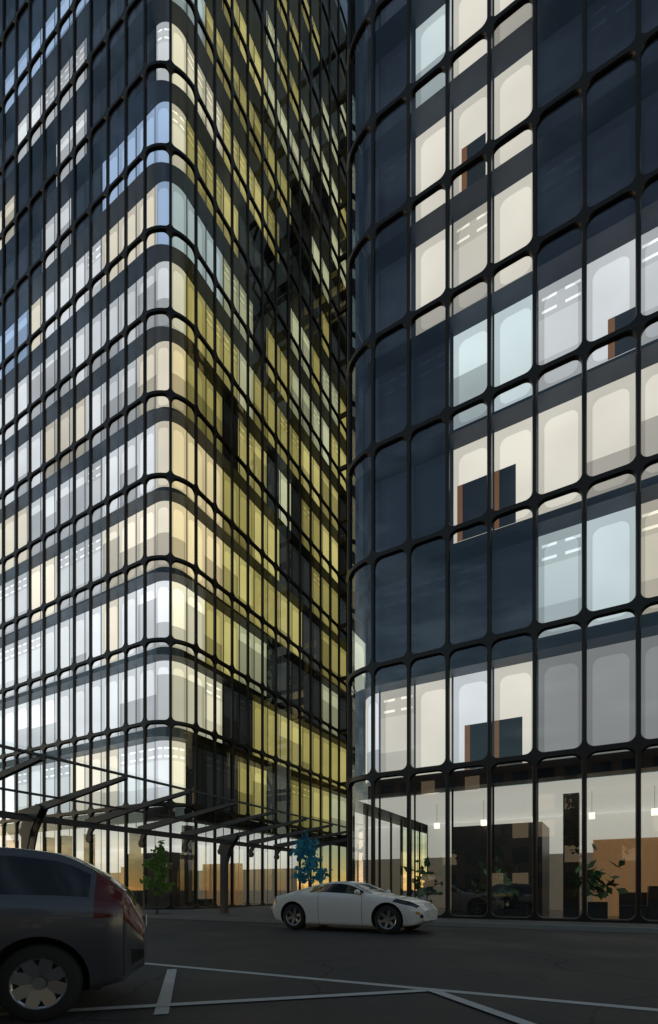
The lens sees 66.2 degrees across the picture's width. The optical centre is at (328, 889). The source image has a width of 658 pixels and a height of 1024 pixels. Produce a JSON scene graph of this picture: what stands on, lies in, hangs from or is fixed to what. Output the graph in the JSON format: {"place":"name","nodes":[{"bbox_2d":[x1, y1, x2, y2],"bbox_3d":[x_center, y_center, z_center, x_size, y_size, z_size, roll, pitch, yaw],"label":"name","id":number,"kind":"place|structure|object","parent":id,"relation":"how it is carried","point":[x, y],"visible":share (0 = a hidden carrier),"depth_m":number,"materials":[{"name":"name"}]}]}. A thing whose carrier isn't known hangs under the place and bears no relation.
{"place":"outdoors","nodes":[
{"label":"outdoors","id":0,"kind":"place"},
{"bbox_2d":[0,890,657,1023],"bbox_3d":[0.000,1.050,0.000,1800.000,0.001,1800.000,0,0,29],"label":"asphalt ground","id":1,"kind":"structure","parent":0,"point":[617,968],"depth_m":6.12,"materials":[{"name":"grey asphalt"}]},
{"bbox_2d":[0,847,146,1021],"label":"car","id":2,"kind":"object","parent":1,"relation":"on","point":[72,928],"visible":1,"depth_m":4.06,"materials":[{"name":"grey paint"}]},
{"bbox_2d":[0,963,657,1023],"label":"road markings","id":3,"kind":"object","parent":1,"relation":"on","point":[163,1004],"visible":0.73,"depth_m":4.86,"materials":[{"name":"paint"}]},
{"bbox_2d":[271,881,437,933],"bbox_3d":[0.619,0.407,13.356,4.317,1.285,2.130,0,0,29],"label":"coupe","id":4,"kind":"object","parent":1,"relation":"on","point":[347,903],"visible":1,"depth_m":12.55,"materials":[{"name":"white paint"}]},
{"bbox_2d":[142,905,657,933],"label":"pavement","id":5,"kind":"structure","parent":0,"point":[264,914],"depth_m":14.85,"materials":[{"name":"grey concrete"}]},
{"bbox_2d":[0,821,296,906],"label":"lobby","id":6,"kind":"object","parent":5,"relation":"on","point":[178,873],"visible":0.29,"depth_m":31.34,"materials":[{"name":"grey"}]},
{"bbox_2d":[140,840,174,913],"bbox_3d":[-6.779,-0.510,19.813,1.174,2.882,1.184,0,0,29],"label":"green sapling","id":7,"kind":"object","parent":5,"relation":"on","point":[160,876],"visible":1,"depth_m":19.69,"materials":[{"name":"green plant"}]},
{"bbox_2d":[0,0,345,906],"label":"tower","id":8,"kind":"structure","parent":5,"relation":"on","point":[158,408],"depth_m":28.09,"materials":[{"name":"black"}]},
{"bbox_2d":[0,0,346,909],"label":"window frames","id":9,"kind":"structure","parent":5,"relation":"on","point":[170,394],"depth_m":27.56,"materials":[{"name":"black metal"}]},
{"bbox_2d":[0,744,346,912],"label":"entrance canopy","id":10,"kind":"object","parent":5,"relation":"on","point":[33,818],"visible":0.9,"depth_m":15.11,"materials":[{"name":"grey metal"}]},
{"bbox_2d":[288,830,332,886],"bbox_3d":[-0.695,-0.574,17.484,1.505,3.010,1.161,0,0,-41],"label":"tree","id":11,"kind":"object","parent":5,"relation":"on","point":[307,848],"visible":0.97,"depth_m":17.36,"materials":[{"name":"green plant"}]},
{"bbox_2d":[346,0,657,923],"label":"window frames","id":12,"kind":"structure","parent":5,"relation":"on","point":[582,486],"depth_m":16.00,"materials":[{"name":"black metal"}]},
{"bbox_2d":[352,44,426,899],"bbox_3d":[7.469,-21.070,20.931,13.847,43.960,29.061,0,0,-16],"label":"tower glass","id":13,"kind":"object","parent":12,"relation":"in","point":[391,854],"visible":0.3,"depth_m":21.20,"materials":[{"name":"glass"}]},
{"bbox_2d":[351,0,657,913],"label":"tower","id":14,"kind":"structure","parent":5,"relation":"on","point":[609,394],"depth_m":16.37,"materials":[{"name":"black"}]},
{"bbox_2d":[457,132,634,769],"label":"office cabinets","id":15,"kind":"object","parent":14,"relation":"in","point":[471,500],"visible":0.75,"depth_m":16.74,"materials":[{"name":"black wood"}]},
{"bbox_2d":[360,772,657,919],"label":"lobby","id":16,"kind":"object","parent":5,"relation":"on","point":[611,825],"visible":0.68,"depth_m":19.04,"materials":[{"name":"grey"}]},
{"bbox_2d":[401,808,657,918],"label":"lobby furnishings","id":17,"kind":"object","parent":16,"relation":"in","point":[518,903],"visible":0.81,"depth_m":17.37,"materials":[{"name":"green"}]},
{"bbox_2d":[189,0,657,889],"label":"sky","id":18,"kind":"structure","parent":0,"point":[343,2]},
{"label":"tower caps","id":19,"kind":"object","parent":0,"visible":0},
{"bbox_2d":[338,40,346,838],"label":"link bridges","id":20,"kind":"structure","parent":19,"relation":"attached to","point":[342,47],"depth_m":37.32,"materials":[{"name":"brown metal"}]}
]}

